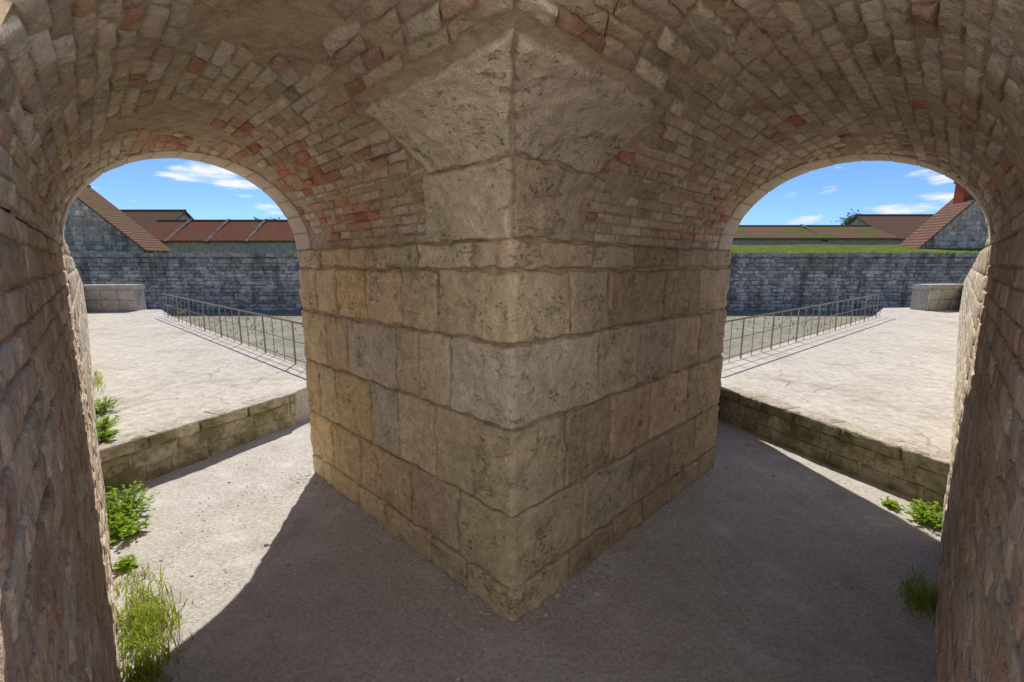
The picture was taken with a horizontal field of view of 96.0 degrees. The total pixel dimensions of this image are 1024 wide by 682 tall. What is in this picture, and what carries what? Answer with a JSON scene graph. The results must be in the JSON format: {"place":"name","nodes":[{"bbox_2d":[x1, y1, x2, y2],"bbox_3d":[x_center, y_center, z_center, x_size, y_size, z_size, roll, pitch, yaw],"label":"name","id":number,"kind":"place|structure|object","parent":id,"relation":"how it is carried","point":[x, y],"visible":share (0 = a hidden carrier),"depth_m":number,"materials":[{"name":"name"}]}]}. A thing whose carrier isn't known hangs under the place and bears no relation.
{"place":"outdoors","nodes":[
{"label":"outdoors","id":0,"kind":"place"},
{"bbox_2d":[191,311,302,351],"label":"moat grass","id":1,"kind":"structure","parent":0,"point":[252,324],"depth_m":26.80,"materials":[{"name":"green plant"}]},
{"bbox_2d":[165,311,878,366],"bbox_3d":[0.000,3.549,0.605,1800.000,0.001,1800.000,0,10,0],"label":"ground","id":2,"kind":"structure","parent":0,"point":[296,316],"depth_m":25.88,"materials":[{"name":"soil"}]},
{"bbox_2d":[69,252,978,310],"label":"moat wall","id":3,"kind":"structure","parent":2,"relation":"on","point":[757,281],"depth_m":34.16,"materials":[{"name":"grey stone"}]},
{"bbox_2d":[70,250,297,252],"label":"wall top grass","id":4,"kind":"structure","parent":3,"relation":"on","point":[172,252],"depth_m":34.54,"materials":[{"name":"green plant"}]},
{"bbox_3d":[1.000,3.822,-4.421,62.000,1.250,50.000,0,10,0],"label":"causeway","id":5,"kind":"object","parent":2,"relation":"on","visible":0},
{"bbox_2d":[0,208,120,681],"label":"passage wall","id":6,"kind":"structure","parent":5,"relation":"on","point":[58,621],"depth_m":1.19,"materials":[{"name":"stone"}]},
{"bbox_2d":[0,0,1023,249],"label":"brick vault","id":7,"kind":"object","parent":6,"relation":"on","point":[696,124],"visible":1,"depth_m":2.26,"materials":[{"name":"brick"}]},
{"bbox_2d":[61,240,108,523],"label":"boundary wall","id":8,"kind":"structure","parent":5,"relation":"on","point":[75,283],"depth_m":4.76,"materials":[{"name":"stone"}]},
{"bbox_2d":[87,310,310,494],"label":"raised platform","id":9,"kind":"structure","parent":5,"relation":"on","point":[187,393],"depth_m":6.87,"materials":[{"name":"stone"}]},
{"bbox_2d":[92,371,105,406],"bbox_3d":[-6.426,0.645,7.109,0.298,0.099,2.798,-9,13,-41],"label":"grass tuft","id":10,"kind":"object","parent":9,"relation":"on","point":[99,378],"visible":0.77,"depth_m":7.31,"materials":[{"name":"green plant"}]},
{"bbox_2d":[95,412,119,431],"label":"leafy weed","id":11,"kind":"object","parent":9,"relation":"on","point":[105,425],"visible":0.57,"depth_m":5.17,"materials":[{"name":"green plant"}]},
{"bbox_2d":[94,395,123,413],"bbox_3d":[-5.206,0.786,5.828,0.420,0.256,0.417,0,10,0],"label":"leafy weed","id":12,"kind":"object","parent":9,"relation":"on","point":[104,406],"visible":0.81,"depth_m":5.84,"materials":[{"name":"green plant"}]},
{"bbox_2d":[97,429,120,442],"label":"leafy weed","id":13,"kind":"object","parent":9,"relation":"on","point":[102,436],"visible":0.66,"depth_m":4.89,"materials":[{"name":"green plant"}]},
{"bbox_2d":[83,284,146,311],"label":"parapet block","id":14,"kind":"structure","parent":9,"relation":"on","point":[114,297],"depth_m":17.92,"materials":[{"name":"stone"}]},
{"bbox_2d":[162,293,306,363],"bbox_3d":[-7.622,-0.528,11.913,12.882,0.839,0.035,9,13,43],"label":"metal railing","id":15,"kind":"object","parent":9,"relation":"on","point":[263,331],"visible":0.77,"depth_m":10.83,"materials":[{"name":"grey metal"}]},
{"bbox_2d":[297,237,731,620],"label":"stone pier","id":16,"kind":"structure","parent":5,"relation":"on","point":[511,429],"depth_m":3.53,"materials":[{"name":"stone"}]},
{"bbox_2d":[717,308,958,510],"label":"raised platform","id":17,"kind":"structure","parent":5,"relation":"on","point":[871,399],"depth_m":6.68,"materials":[{"name":"stone"}]},
{"bbox_2d":[723,293,882,359],"bbox_3d":[8.172,-0.568,12.149,12.580,0.839,0.035,-8,13,-40],"label":"metal railing","id":18,"kind":"object","parent":17,"relation":"on","point":[781,327],"visible":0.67,"depth_m":11.05,"materials":[{"name":"grey metal"}]},
{"bbox_2d":[910,283,962,310],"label":"parapet block","id":19,"kind":"structure","parent":17,"relation":"on","point":[926,297],"depth_m":18.37,"materials":[{"name":"stone"}]},
{"bbox_2d":[941,238,991,530],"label":"boundary wall","id":20,"kind":"structure","parent":5,"relation":"on","point":[971,296],"depth_m":4.97,"materials":[{"name":"stone"}]},
{"bbox_2d":[932,230,1023,681],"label":"passage wall","id":21,"kind":"structure","parent":5,"relation":"on","point":[979,628],"depth_m":1.74,"materials":[{"name":"stone"}]},
{"bbox_2d":[89,158,954,224],"label":"sky","id":22,"kind":"structure","parent":0,"point":[822,196],"materials":[{"name":"blue"}]},
{"bbox_2d":[107,418,941,681],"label":"gravel path","id":23,"kind":"structure","parent":0,"point":[723,622],"depth_m":3.40,"materials":[{"name":"grey gravel"}]},
{"bbox_2d":[112,553,139,572],"bbox_3d":[-3.025,1.752,3.614,0.196,0.114,0.158,7,12,37],"label":"leafy weed","id":24,"kind":"object","parent":23,"relation":"on","point":[123,564],"visible":0.99,"depth_m":3.62,"materials":[{"name":"green plant"}]},
{"bbox_2d":[107,512,152,541],"bbox_3d":[-3.388,1.631,4.023,0.366,0.216,0.351,-2,10,-14],"label":"leafy weed","id":25,"kind":"object","parent":23,"relation":"on","point":[118,528],"visible":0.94,"depth_m":4.05,"materials":[{"name":"green plant"}]},
{"bbox_2d":[104,480,159,521],"bbox_3d":[-3.699,1.511,4.344,0.579,0.345,0.583,4,10,23],"label":"leafy weed","id":26,"kind":"object","parent":23,"relation":"on","point":[129,503],"visible":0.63,"depth_m":4.36,"materials":[{"name":"green plant"}]},
{"bbox_2d":[113,557,166,605],"bbox_3d":[-2.840,1.791,3.478,0.380,0.081,0.585,-7,12,-37],"label":"grass tuft","id":27,"kind":"object","parent":23,"relation":"on","point":[143,573],"visible":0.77,"depth_m":3.48,"materials":[{"name":"green plant"}]},
{"bbox_2d":[119,631,179,681],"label":"grass tuft","id":28,"kind":"object","parent":23,"relation":"on","point":[143,673],"visible":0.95,"depth_m":2.68,"materials":[{"name":"green plant"}]},
{"bbox_2d":[113,560,193,681],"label":"grass tuft","id":29,"kind":"object","parent":23,"relation":"on","point":[149,627],"visible":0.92,"depth_m":3.03,"materials":[{"name":"green plant"}]},
{"bbox_2d":[880,496,899,508],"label":"leafy weed","id":30,"kind":"object","parent":23,"relation":"on","point":[890,503],"visible":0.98,"depth_m":4.51,"materials":[{"name":"green plant"}]},
{"bbox_2d":[887,563,938,629],"bbox_3d":[2.958,1.784,3.264,0.768,0.166,0.430,-8,12,-38],"label":"grass tuft","id":31,"kind":"object","parent":23,"relation":"on","point":[918,598],"visible":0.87,"depth_m":3.27,"materials":[{"name":"green plant"}]},
{"bbox_2d":[901,498,942,527],"bbox_3d":[3.848,1.592,4.242,0.385,0.219,0.386,0,10,0],"label":"leafy weed","id":32,"kind":"object","parent":23,"relation":"on","point":[923,515],"visible":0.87,"depth_m":4.26,"materials":[{"name":"green plant"}]},
{"bbox_2d":[726,310,873,340],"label":"moat grass","id":33,"kind":"structure","parent":0,"point":[792,322],"depth_m":27.07,"materials":[{"name":"green plant"}]},
{"bbox_2d":[729,244,983,252],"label":"terrace lawn","id":34,"kind":"structure","parent":0,"point":[806,248],"depth_m":38.44,"materials":[{"name":"green plant"}]},
{"bbox_2d":[64,185,171,252],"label":"stone gable house","id":35,"kind":"structure","parent":34,"relation":"on","point":[96,222],"depth_m":39.11,"materials":[{"name":"grey stone"}]},
{"bbox_2d":[119,209,193,228],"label":"tiled barrack","id":36,"kind":"structure","parent":34,"relation":"on","point":[144,218],"depth_m":60.20,"materials":[{"name":"tile"}]},
{"bbox_2d":[145,219,298,252],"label":"tiled barrack","id":37,"kind":"structure","parent":34,"relation":"on","point":[228,236],"depth_m":49.48,"materials":[{"name":"tile"}]},
{"bbox_2d":[732,224,899,244],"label":"tiled barrack","id":38,"kind":"structure","parent":34,"relation":"on","point":[806,234],"depth_m":49.27,"materials":[{"name":"tile"}]},
{"bbox_2d":[831,209,858,224],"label":"leafy tree","id":39,"kind":"object","parent":34,"relation":"on","point":[848,219],"visible":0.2,"depth_m":59.84,"materials":[{"name":"green plant"}]},
{"bbox_2d":[845,214,933,244],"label":"tiled barrack","id":40,"kind":"structure","parent":34,"relation":"on","point":[902,227],"depth_m":55.84,"materials":[{"name":"tile"}]},
{"bbox_2d":[921,201,988,247],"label":"walls","id":41,"kind":"structure","parent":34,"relation":"on","point":[967,227],"depth_m":38.97,"materials":[{"name":"stone"}]},
{"bbox_2d":[898,195,975,248],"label":"roof","id":42,"kind":"structure","parent":41,"relation":"on","point":[943,217],"depth_m":39.56,"materials":[{"name":"brown tile"}]},
{"bbox_2d":[953,181,970,203],"bbox_3d":[38.750,-12.219,39.560,1.100,3.000,1.100,0,10,0],"label":"chimney","id":43,"kind":"object","parent":42,"relation":"on","point":[961,194],"visible":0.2,"depth_m":39.44,"materials":[{"name":"red brick"}]}
]}

